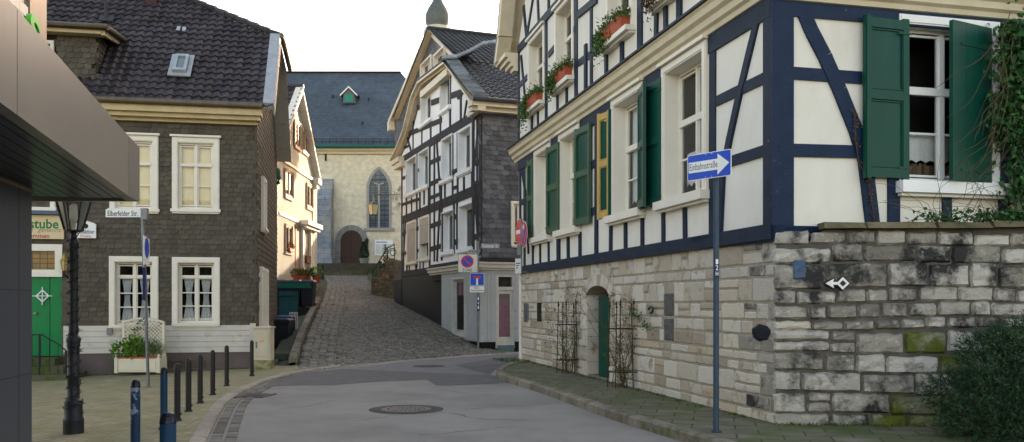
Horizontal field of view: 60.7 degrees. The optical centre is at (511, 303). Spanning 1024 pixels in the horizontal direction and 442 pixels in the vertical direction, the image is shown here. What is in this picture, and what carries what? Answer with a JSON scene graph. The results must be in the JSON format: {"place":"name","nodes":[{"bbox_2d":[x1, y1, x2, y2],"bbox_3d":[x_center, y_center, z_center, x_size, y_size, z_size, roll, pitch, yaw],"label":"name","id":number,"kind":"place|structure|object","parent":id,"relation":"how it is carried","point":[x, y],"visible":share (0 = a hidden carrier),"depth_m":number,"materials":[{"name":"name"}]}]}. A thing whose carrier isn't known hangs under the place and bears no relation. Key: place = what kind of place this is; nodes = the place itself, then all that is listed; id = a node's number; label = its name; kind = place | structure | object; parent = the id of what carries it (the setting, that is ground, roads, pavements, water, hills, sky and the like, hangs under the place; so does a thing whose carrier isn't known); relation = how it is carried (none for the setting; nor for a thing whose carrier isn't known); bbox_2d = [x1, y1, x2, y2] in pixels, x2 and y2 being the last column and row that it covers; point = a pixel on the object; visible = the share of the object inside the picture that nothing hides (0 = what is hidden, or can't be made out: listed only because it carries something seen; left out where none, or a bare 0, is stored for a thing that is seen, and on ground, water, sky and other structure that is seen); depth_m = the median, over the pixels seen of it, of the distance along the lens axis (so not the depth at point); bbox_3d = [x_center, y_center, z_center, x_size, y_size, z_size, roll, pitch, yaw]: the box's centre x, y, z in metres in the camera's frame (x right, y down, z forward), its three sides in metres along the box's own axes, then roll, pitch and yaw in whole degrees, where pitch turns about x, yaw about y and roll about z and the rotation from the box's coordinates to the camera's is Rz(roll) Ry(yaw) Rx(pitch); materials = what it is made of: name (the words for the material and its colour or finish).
{"place":"outdoors","nodes":[
{"label":"outdoors","id":0,"kind":"place"},
{"bbox_2d":[32,365,298,441],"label":"pavement","id":1,"kind":"structure","parent":0,"point":[106,407],"depth_m":14.06,"materials":[{"name":"beige stone"}]},
{"bbox_2d":[32,357,86,380],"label":"stone steps","id":2,"kind":"structure","parent":1,"relation":"on","point":[56,372],"depth_m":20.02,"materials":[{"name":"grey stone"}]},
{"bbox_2d":[32,334,66,374],"bbox_3d":[-10.886,1.245,19.675,1.642,1.110,0.035,0,0,-11],"label":"stair railing","id":3,"kind":"object","parent":2,"relation":"on","point":[39,351],"visible":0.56,"depth_m":19.72,"materials":[{"name":"metal"}]},
{"bbox_2d":[0,0,139,441],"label":"shop building","id":4,"kind":"structure","parent":1,"relation":"on","point":[64,137],"depth_m":7.64,"materials":[{"name":"grey metal"}]},
{"bbox_2d":[25,14,39,32],"bbox_3d":[-3.221,-1.814,5.885,0.034,0.246,0.243,0,0,-15],"label":"letter sign","id":5,"kind":"object","parent":4,"relation":"on","point":[32,20],"visible":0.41,"depth_m":5.83,"materials":[{"name":"green plastic"}]},
{"bbox_2d":[55,202,91,434],"bbox_3d":[-5.462,-0.009,10.900,0.481,3.335,0.416,0,0,-20],"label":"street lamp","id":6,"kind":"object","parent":1,"relation":"on","point":[73,421],"visible":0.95,"depth_m":10.85,"materials":[{"name":"metal"}]},
{"bbox_2d":[106,208,150,387],"bbox_3d":[-7.413,-0.057,17.097,0.903,3.579,0.444,0,0,17],"label":"sign pole","id":7,"kind":"object","parent":1,"relation":"on","point":[143,213],"visible":0.96,"depth_m":16.98,"materials":[{"name":"metal"}]},
{"bbox_2d":[130,379,140,441],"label":"bollard","id":8,"kind":"object","parent":1,"relation":"on","point":[135,385],"visible":1,"depth_m":9.19,"materials":[{"name":"blue metal"}]},
{"bbox_2d":[107,317,166,372],"bbox_3d":[-8.835,0.952,20.656,1.411,1.373,0.841,0,0,0],"label":"planter box","id":9,"kind":"object","parent":1,"relation":"on","point":[128,359],"visible":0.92,"depth_m":20.64,"materials":[{"name":"paint"}]},
{"bbox_2d":[32,0,291,375],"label":"slate house","id":10,"kind":"structure","parent":1,"relation":"on","point":[191,96],"depth_m":21.56,"materials":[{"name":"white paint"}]},
{"bbox_2d":[32,277,61,355],"bbox_3d":[-11.469,0.311,20.813,1.430,1.886,0.140,0,0,-11],"label":"door","id":11,"kind":"structure","parent":10,"relation":"in","point":[46,298],"depth_m":20.88,"materials":[{"name":"wood"}]},
{"bbox_2d":[32,211,63,238],"bbox_3d":[-11.545,-1.857,20.655,1.820,0.655,0.220,0,0,-11],"label":"inn sign","id":12,"kind":"object","parent":10,"relation":"attached to","point":[46,224],"visible":0.57,"depth_m":20.76,"materials":[{"name":"beige plastic"}]},
{"bbox_2d":[75,221,96,237],"bbox_3d":[-10.206,-1.766,20.942,0.476,0.410,0.063,0,0,-11],"label":"brewery sign","id":13,"kind":"object","parent":10,"relation":"attached to","point":[90,230],"visible":0.8,"depth_m":20.93,"materials":[{"name":"white metal"}]},
{"bbox_2d":[108,256,158,329],"bbox_3d":[-9.164,-0.256,21.517,1.126,1.771,0.968,0,0,0],"label":"window","id":14,"kind":"structure","parent":10,"relation":"in","point":[126,302],"depth_m":21.32,"materials":[{"name":"white paint"}]},
{"bbox_2d":[107,132,159,213],"bbox_3d":[-9.157,-3.156,21.475,1.198,1.945,0.934,0,0,0],"label":"window","id":15,"kind":"structure","parent":10,"relation":"in","point":[148,143],"depth_m":21.31,"materials":[{"name":"white paint"}]},
{"bbox_2d":[171,257,219,327],"bbox_3d":[-7.757,-0.271,21.799,1.123,1.724,0.967,0,0,0],"label":"window","id":16,"kind":"structure","parent":10,"relation":"in","point":[195,280],"depth_m":21.61,"materials":[{"name":"white paint"}]},
{"bbox_2d":[170,134,220,213],"bbox_3d":[-7.760,-3.164,21.754,1.195,1.923,0.934,0,0,0],"label":"window","id":17,"kind":"structure","parent":10,"relation":"in","point":[195,158],"depth_m":21.56,"materials":[{"name":"white paint"}]},
{"bbox_2d":[258,266,264,325],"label":"window","id":18,"kind":"structure","parent":10,"relation":"in","point":[261,286],"depth_m":22.45,"materials":[{"name":"white paint"}]},
{"bbox_2d":[260,176,268,233],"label":"window","id":19,"kind":"structure","parent":10,"relation":"in","point":[264,230],"depth_m":23.00,"materials":[{"name":"white paint"}]},
{"bbox_2d":[265,268,270,325],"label":"window","id":20,"kind":"structure","parent":10,"relation":"in","point":[266,270],"depth_m":23.89,"materials":[{"name":"white paint"}]},
{"bbox_2d":[158,367,167,429],"bbox_3d":[-4.368,1.230,10.978,0.133,0.860,0.133,0,0,0],"label":"bollard","id":21,"kind":"object","parent":1,"relation":"on","point":[163,389],"visible":0.77,"depth_m":10.95,"materials":[{"name":"blue metal"}]},
{"bbox_2d":[159,412,176,441],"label":"bollard","id":22,"kind":"object","parent":1,"relation":"on","point":[167,421],"visible":1,"depth_m":6.41,"materials":[{"name":"blue metal"}]},
{"bbox_2d":[174,363,181,420],"bbox_3d":[-4.494,1.230,11.750,0.124,0.860,0.124,0,0,0],"label":"bollard","id":23,"kind":"object","parent":1,"relation":"on","point":[177,390],"visible":0.89,"depth_m":11.72,"materials":[{"name":"black metal"}]},
{"bbox_2d":[184,358,192,411],"bbox_3d":[-4.712,1.230,12.746,0.124,0.860,0.124,0,0,0],"label":"bollard","id":24,"kind":"object","parent":1,"relation":"on","point":[188,386],"visible":0.91,"depth_m":12.71,"materials":[{"name":"black metal"}]},
{"bbox_2d":[196,354,203,403],"bbox_3d":[-4.918,1.230,13.798,0.124,0.860,0.124,0,0,0],"label":"bollard","id":25,"kind":"object","parent":1,"relation":"on","point":[200,397],"visible":0.9,"depth_m":13.77,"materials":[{"name":"black metal"}]},
{"bbox_2d":[209,350,215,394],"bbox_3d":[-5.144,1.230,15.040,0.124,0.860,0.124,0,0,0],"label":"bollard","id":26,"kind":"object","parent":1,"relation":"on","point":[212,372],"visible":0.9,"depth_m":15.01,"materials":[{"name":"black metal"}]},
{"bbox_2d":[223,345,229,385],"bbox_3d":[-5.449,1.230,16.711,0.124,0.860,0.124,0,0,0],"label":"bollard","id":27,"kind":"object","parent":1,"relation":"on","point":[226,366],"visible":0.91,"depth_m":16.68,"materials":[{"name":"black metal"}]},
{"bbox_2d":[249,340,254,375],"bbox_3d":[-5.661,1.230,19.038,0.124,0.860,0.124,0,0,0],"label":"bollard","id":28,"kind":"object","parent":1,"relation":"on","point":[252,371],"visible":0.91,"depth_m":19.00,"materials":[{"name":"black metal"}]},
{"bbox_2d":[252,326,274,369],"bbox_3d":[-6.064,1.132,21.372,0.457,1.136,0.415,0,0,0],"label":"cable cabinet","id":29,"kind":"object","parent":1,"relation":"on","point":[263,338],"visible":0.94,"depth_m":21.20,"materials":[{"name":"metal"}]},
{"bbox_2d":[88,304,1017,427],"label":"moss tufts","id":30,"kind":"object","parent":1,"relation":"on","point":[677,399],"visible":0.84,"depth_m":14.76,"materials":[{"name":"green plant"}]},
{"bbox_2d":[274,349,279,364],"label":"yard","id":31,"kind":"structure","parent":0,"point":[276,361],"depth_m":22.68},
{"bbox_2d":[273,318,294,348],"bbox_3d":[-7.357,0.978,28.015,0.639,0.995,0.797,0,0,0],"label":"wheelie bin","id":32,"kind":"object","parent":31,"relation":"on","point":[283,328],"visible":0.77,"depth_m":27.68,"materials":[{"name":"plastic"}]},
{"bbox_2d":[277,279,324,312],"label":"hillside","id":33,"kind":"structure","parent":0,"point":[321,285],"depth_m":41.09,"materials":[{"name":"grey stone"}]},
{"bbox_2d":[277,283,310,315],"bbox_3d":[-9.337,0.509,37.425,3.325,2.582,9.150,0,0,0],"label":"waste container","id":34,"kind":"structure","parent":33,"relation":"on","point":[288,301],"depth_m":32.90,"materials":[{"name":"green paint"}]},
{"bbox_2d":[300,280,316,307],"bbox_3d":[-7.950,-0.372,34.214,0.533,1.095,0.667,0,0,0],"label":"wheelie bin","id":35,"kind":"object","parent":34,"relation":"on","point":[308,295],"visible":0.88,"depth_m":33.94,"materials":[{"name":"plastic"}]},
{"bbox_2d":[277,84,322,279],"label":"board house","id":36,"kind":"structure","parent":33,"relation":"on","point":[299,226],"depth_m":37.90,"materials":[{"name":"beige paint"}]},
{"bbox_2d":[283,167,294,201],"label":"window","id":37,"kind":"structure","parent":36,"relation":"in","point":[290,197],"depth_m":36.23,"materials":[{"name":"white wood"}]},
{"bbox_2d":[284,223,293,254],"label":"window","id":38,"kind":"structure","parent":36,"relation":"in","point":[286,225],"depth_m":36.18,"materials":[{"name":"white wood"}]},
{"bbox_2d":[293,119,301,152],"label":"window","id":39,"kind":"structure","parent":36,"relation":"in","point":[295,123],"depth_m":37.72,"materials":[{"name":"white wood"}]},
{"bbox_2d":[295,224,300,275],"bbox_3d":[-9.287,-2.120,37.933,0.065,2.539,0.987,0,0,0],"label":"door","id":40,"kind":"structure","parent":36,"relation":"in","point":[297,228],"depth_m":37.75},
{"bbox_2d":[302,127,308,156],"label":"window","id":41,"kind":"structure","parent":36,"relation":"in","point":[305,151],"depth_m":39.13,"materials":[{"name":"white glass"}]},
{"bbox_2d":[305,182,313,211],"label":"window","id":42,"kind":"structure","parent":36,"relation":"in","point":[307,185],"depth_m":39.96,"materials":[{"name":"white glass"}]},
{"bbox_2d":[317,263,384,275],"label":"church steps","id":43,"kind":"structure","parent":33,"relation":"on","point":[350,269],"depth_m":54.50,"materials":[{"name":"stone"}]},
{"bbox_2d":[201,0,498,77],"label":"sky","id":44,"kind":"structure","parent":0,"point":[320,35],"materials":[{"name":"white"}]},
{"bbox_2d":[294,275,510,369],"bbox_3d":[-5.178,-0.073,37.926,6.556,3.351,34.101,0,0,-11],"label":"cobbled street","id":45,"kind":"structure","parent":0,"point":[335,310],"depth_m":30.18,"materials":[{"name":"stone"}]},
{"bbox_2d":[275,297,319,365],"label":"retaining wall","id":46,"kind":"structure","parent":45,"relation":"on","point":[293,343],"depth_m":26.80,"materials":[{"name":"concrete"}]},
{"bbox_2d":[371,259,401,298],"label":"terrace wall","id":47,"kind":"structure","parent":45,"relation":"on","point":[382,283],"depth_m":42.73,"materials":[{"name":"stone"}]},
{"bbox_2d":[458,241,499,350],"bbox_3d":[-1.074,-0.212,28.446,1.349,3.624,0.257,0,0,0],"label":"sign pole","id":48,"kind":"object","parent":45,"relation":"on","point":[468,262],"visible":0.99,"depth_m":28.33,"materials":[{"name":"metal"}]},
{"bbox_2d":[206,353,681,441],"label":"road","id":49,"kind":"structure","parent":0,"point":[268,419],"depth_m":12.27,"materials":[{"name":"grey asphalt"}]},
{"bbox_2d":[209,383,277,441],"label":"gutter setts","id":50,"kind":"structure","parent":49,"relation":"on","point":[232,432],"depth_m":12.16,"materials":[{"name":"stone"}]},
{"bbox_2d":[189,365,340,441],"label":"kerb","id":51,"kind":"structure","parent":49,"relation":"on","point":[204,428],"depth_m":13.60,"materials":[{"name":"stone"}]},
{"bbox_2d":[264,369,507,386],"bbox_3d":[-2.509,1.596,19.022,4.981,0.001,4.622,0,0,0],"label":"road patch","id":52,"kind":"object","parent":49,"relation":"on","point":[337,376],"visible":0.87,"depth_m":18.59,"materials":[{"name":"grey asphalt"}]},
{"bbox_2d":[369,405,442,413],"bbox_3d":[-1.593,1.589,13.193,1.120,0.009,1.120,0,0,0],"label":"manhole cover","id":53,"kind":"object","parent":49,"relation":"on","point":[403,409],"visible":1,"depth_m":13.14,"materials":[{"name":"metal"}]},
{"bbox_2d":[342,352,518,366],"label":"kerb","id":54,"kind":"structure","parent":49,"relation":"on","point":[427,358],"depth_m":25.15,"materials":[{"name":"stone"}]},
{"bbox_2d":[348,354,517,374],"bbox_3d":[-1.978,1.597,23.858,3.736,0.001,8.346,0,0,5],"label":"road patch","id":55,"kind":"object","parent":49,"relation":"on","point":[447,367],"visible":0.9,"depth_m":22.50,"materials":[{"name":"grey asphalt"}]},
{"bbox_2d":[455,355,517,374],"bbox_3d":[-0.737,1.596,23.265,1.387,0.001,7.352,0,0,7],"label":"road patch","id":56,"kind":"object","parent":49,"relation":"on","point":[489,366],"visible":0.88,"depth_m":22.48,"materials":[{"name":"grey asphalt"}]},
{"bbox_2d":[496,360,735,441],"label":"kerb","id":57,"kind":"structure","parent":49,"relation":"on","point":[671,430],"depth_m":11.96,"materials":[{"name":"stone"}]},
{"bbox_2d":[503,361,1023,441],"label":"pavement","id":58,"kind":"structure","parent":0,"point":[645,403],"depth_m":10.98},
{"bbox_2d":[545,276,581,372],"bbox_3d":[1.186,0.431,18.609,1.000,2.104,1.111,0,0,-33],"label":"climbing rose","id":59,"kind":"object","parent":58,"relation":"on","point":[566,363],"visible":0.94,"depth_m":18.58,"materials":[{"name":"brown plant"}]},
{"bbox_2d":[555,299,577,372],"bbox_3d":[1.177,0.690,18.604,0.527,1.580,0.343,0,0,0],"label":"obelisk trellis","id":60,"kind":"object","parent":58,"relation":"on","point":[562,324],"visible":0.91,"depth_m":18.51,"materials":[{"name":"metal"}]},
{"bbox_2d":[576,258,636,387],"bbox_3d":[1.719,0.339,15.419,1.390,2.287,0.879,0,0,0],"label":"climbing rose","id":61,"kind":"object","parent":58,"relation":"on","point":[624,379],"visible":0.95,"depth_m":15.38,"materials":[{"name":"brown plant"}]},
{"bbox_2d":[605,298,637,387],"bbox_3d":[1.942,0.687,15.390,0.602,1.586,0.391,0,0,0],"label":"obelisk trellis","id":62,"kind":"object","parent":58,"relation":"on","point":[620,329],"visible":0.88,"depth_m":15.28,"materials":[{"name":"metal"}]},
{"bbox_2d":[687,149,731,432],"bbox_3d":[2.316,-0.117,10.091,0.159,3.234,0.621,0,0,-39],"label":"one way sign","id":63,"kind":"object","parent":58,"relation":"on","point":[715,165],"visible":0.98,"depth_m":10.05,"materials":[{"name":"metal"}]},
{"bbox_2d":[493,0,1023,422],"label":"half timbered house","id":64,"kind":"structure","parent":58,"relation":"on","point":[770,94],"depth_m":12.25,"materials":[{"name":"beige paint"}]},
{"bbox_2d":[515,219,531,274],"bbox_3d":[0.312,-1.465,22.404,0.458,1.501,1.662,0,0,0],"label":"no entry sign","id":65,"kind":"object","parent":64,"relation":"attached to","point":[521,233],"visible":0.98,"depth_m":22.35,"materials":[{"name":"metal"}]},
{"bbox_2d":[517,82,543,133],"bbox_3d":[0.466,-4.766,21.578,0.440,1.251,1.455,0,0,-13],"label":"flower box","id":66,"kind":"object","parent":64,"relation":"attached to","point":[535,94],"visible":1,"depth_m":21.66,"materials":[{"name":"ceramic"}]},
{"bbox_2d":[525,21,544,118],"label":"window","id":67,"kind":"structure","parent":64,"relation":"in","point":[536,44],"depth_m":22.16,"materials":[{"name":"white paint"}]},
{"bbox_2d":[528,139,552,244],"bbox_3d":[0.807,-2.640,21.132,0.430,2.380,1.620,0,0,-13],"label":"window","id":68,"kind":"structure","parent":64,"relation":"in","point":[540,236],"depth_m":21.72,"materials":[{"name":"white paint"}]},
{"bbox_2d":[543,53,573,101],"bbox_3d":[1.055,-4.960,19.206,0.491,0.914,1.362,0,0,-22],"label":"flower box","id":69,"kind":"object","parent":64,"relation":"attached to","point":[560,72],"visible":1,"depth_m":19.23,"materials":[{"name":"ceramic"}]},
{"bbox_2d":[548,0,573,96],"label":"window","id":70,"kind":"structure","parent":64,"relation":"in","point":[563,10],"depth_m":19.93,"materials":[{"name":"white paint"}]},
{"bbox_2d":[552,119,581,238],"bbox_3d":[1.310,-2.640,19.021,0.430,2.380,1.640,0,0,-13],"label":"window","id":71,"kind":"structure","parent":64,"relation":"in","point":[565,135],"depth_m":19.61,"materials":[{"name":"white paint"}]},
{"bbox_2d":[598,296,609,377],"bbox_3d":[1.857,0.670,17.077,0.085,1.620,0.844,0,0,-13],"label":"door","id":72,"kind":"structure","parent":64,"relation":"in","point":[603,366],"depth_m":17.20,"materials":[{"name":"green paint"}]},
{"bbox_2d":[590,0,630,66],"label":"flower box","id":73,"kind":"object","parent":64,"relation":"attached to","point":[609,29],"visible":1,"depth_m":15.97,"materials":[{"name":"ceramic"}]},
{"bbox_2d":[598,0,635,54],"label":"window","id":74,"kind":"structure","parent":64,"relation":"in","point":[627,30],"depth_m":15.87,"materials":[{"name":"white paint"}]},
{"bbox_2d":[603,77,645,225],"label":"window","id":75,"kind":"structure","parent":64,"relation":"in","point":[623,103],"depth_m":16.23,"materials":[{"name":"white paint"}]},
{"bbox_2d":[638,0,658,30],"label":"flower box","id":76,"kind":"object","parent":64,"relation":"attached to","point":[646,4],"visible":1,"depth_m":14.04,"materials":[{"name":"ceramic"}]},
{"bbox_2d":[646,0,674,13],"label":"window","id":77,"kind":"structure","parent":64,"relation":"in","point":[658,7],"depth_m":13.97,"materials":[{"name":"paint"}]},
{"bbox_2d":[653,34,709,212],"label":"window","id":78,"kind":"structure","parent":64,"relation":"in","point":[685,73],"depth_m":13.91,"materials":[{"name":"white paint"}]},
{"bbox_2d":[851,109,878,221],"bbox_3d":[4.446,-1.714,11.015,0.393,1.452,0.091,0,0,-12],"label":"dry creeper","id":79,"kind":"object","parent":64,"relation":"attached to","point":[868,181],"visible":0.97,"depth_m":11.01,"materials":[{"name":"brown plant"}]},
{"bbox_2d":[909,162,948,179],"bbox_3d":[5.573,-1.749,11.730,1.081,0.258,0.120,0,0,-13],"label":"book row","id":80,"kind":"object","parent":64,"relation":"on","point":[920,169],"visible":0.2,"depth_m":11.64,"materials":[{"name":"brown paper"}]},
{"bbox_2d":[870,0,1023,224],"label":"ivy","id":81,"kind":"object","parent":64,"relation":"attached to","point":[1008,98],"visible":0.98,"depth_m":11.12,"materials":[{"name":"green plant"}]},
{"bbox_2d":[896,13,1010,199],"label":"window","id":82,"kind":"structure","parent":64,"relation":"in","point":[928,48],"depth_m":11.50,"materials":[{"name":"white paint"}]},
{"bbox_2d":[752,221,1023,426],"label":"stone wall","id":83,"kind":"structure","parent":58,"relation":"on","point":[874,340],"depth_m":10.62,"materials":[{"name":"grey stone"}]},
{"bbox_2d":[823,275,850,290],"bbox_3d":[3.945,-0.243,10.629,0.317,0.190,0.071,0,0,4],"label":"trail marker","id":84,"kind":"object","parent":83,"relation":"attached to","point":[842,283],"visible":1,"depth_m":10.60,"materials":[{"name":"white paint"}]},
{"bbox_2d":[916,310,1023,441],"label":"yew bush","id":85,"kind":"object","parent":58,"relation":"on","point":[1006,416],"visible":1,"depth_m":9.61,"materials":[{"name":"green plant"}]},
{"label":"churchyard","id":86,"kind":"structure","parent":0,"visible":0},
{"bbox_2d":[287,71,405,263],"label":"church","id":87,"kind":"structure","parent":86,"relation":"on","point":[349,115],"depth_m":60.00,"materials":[{"name":"stone"}]},
{"bbox_2d":[341,230,361,262],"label":"door","id":88,"kind":"structure","parent":87,"relation":"in","point":[351,240],"depth_m":59.95,"materials":[{"name":"brown wood"}]},
{"bbox_2d":[364,167,393,230],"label":"window","id":89,"kind":"structure","parent":87,"relation":"in","point":[378,180],"depth_m":59.98,"materials":[{"name":"glass"}]},
{"bbox_2d":[375,240,392,255],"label":"notice board","id":90,"kind":"object","parent":87,"relation":"attached to","point":[379,247],"visible":0.79,"depth_m":59.94,"materials":[{"name":"white paper"}]},
{"bbox_2d":[359,241,368,262],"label":"potted conifer","id":91,"kind":"object","parent":86,"relation":"on","point":[363,258],"visible":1,"depth_m":58.42,"materials":[{"name":"green plant"}]},
{"bbox_2d":[423,0,449,35],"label":"church tower","id":92,"kind":"structure","parent":86,"relation":"on","point":[437,14],"depth_m":77.15,"materials":[{"name":"metal"}]},
{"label":"hillside","id":93,"kind":"structure","parent":0,"visible":0},
{"bbox_2d":[387,26,518,351],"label":"corner house","id":94,"kind":"structure","parent":93,"relation":"on","point":[452,122],"depth_m":32.38,"materials":[{"name":"white paint"}]},
{"bbox_2d":[368,186,401,214],"bbox_3d":[-5.691,-4.717,39.825,1.736,1.447,0.502,0,0,-33],"label":"hanging lantern","id":95,"kind":"object","parent":94,"relation":"hanging from","point":[373,205],"visible":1,"depth_m":39.49,"materials":[{"name":"grey metal"}]},
{"bbox_2d":[394,278,401,304],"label":"dark garden gate","id":96,"kind":"structure","parent":94,"relation":"attached to","point":[397,291],"depth_m":40.95,"materials":[{"name":"metal"}]},
{"bbox_2d":[404,154,416,198],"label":"window","id":97,"kind":"structure","parent":94,"relation":"in","point":[410,164],"depth_m":39.57,"materials":[{"name":"white paint"}]},
{"bbox_2d":[404,220,416,265],"bbox_3d":[-4.326,-2.650,38.645,0.420,1.926,1.884,0,0,-20],"label":"window","id":98,"kind":"structure","parent":94,"relation":"in","point":[410,226],"depth_m":38.65,"materials":[{"name":"white paint"}]},
{"bbox_2d":[415,146,428,192],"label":"window","id":99,"kind":"structure","parent":94,"relation":"in","point":[423,156],"depth_m":37.50,"materials":[{"name":"white paint"}]},
{"bbox_2d":[417,215,429,261],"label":"window","id":100,"kind":"structure","parent":94,"relation":"in","point":[423,221],"depth_m":36.84,"materials":[{"name":"white paint"}]},
{"bbox_2d":[418,93,431,129],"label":"window","id":101,"kind":"structure","parent":94,"relation":"in","point":[425,104],"depth_m":37.13,"materials":[{"name":"white paint"}]},
{"bbox_2d":[420,54,432,76],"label":"window","id":102,"kind":"structure","parent":94,"relation":"in","point":[428,61],"depth_m":39.72,"materials":[{"name":"white paint"}]},
{"bbox_2d":[437,76,451,116],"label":"window","id":103,"kind":"structure","parent":94,"relation":"in","point":[444,89],"depth_m":34.26,"materials":[{"name":"white paint"}]},
{"bbox_2d":[438,133,452,185],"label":"window","id":104,"kind":"structure","parent":94,"relation":"in","point":[446,143],"depth_m":34.07,"materials":[{"name":"white paint"}]},
{"bbox_2d":[439,208,454,256],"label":"window","id":105,"kind":"structure","parent":94,"relation":"in","point":[448,250],"depth_m":34.02,"materials":[{"name":"white paint"}]},
{"bbox_2d":[452,277,466,337],"bbox_3d":[-1.847,0.147,31.472,0.215,2.170,1.623,0,0,-20],"label":"window","id":106,"kind":"structure","parent":94,"relation":"in","point":[463,279],"depth_m":31.82,"materials":[{"name":"white glass"}]},
{"bbox_2d":[455,124,471,177],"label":"window","id":107,"kind":"structure","parent":94,"relation":"in","point":[464,136],"depth_m":31.98,"materials":[{"name":"white paint"}]},
{"bbox_2d":[455,201,472,254],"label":"window","id":108,"kind":"structure","parent":94,"relation":"in","point":[464,210],"depth_m":31.93,"materials":[{"name":"white paint"}]},
{"bbox_2d":[495,274,515,351],"bbox_3d":[-0.240,0.334,29.873,0.865,2.632,0.599,0,0,0],"label":"door","id":109,"kind":"structure","parent":94,"relation":"in","point":[504,295],"depth_m":29.80,"materials":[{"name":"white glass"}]},
{"bbox_2d":[511,201,518,247],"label":"window","id":110,"kind":"structure","parent":94,"relation":"in","point":[513,203],"depth_m":29.81,"materials":[{"name":"white paint"}]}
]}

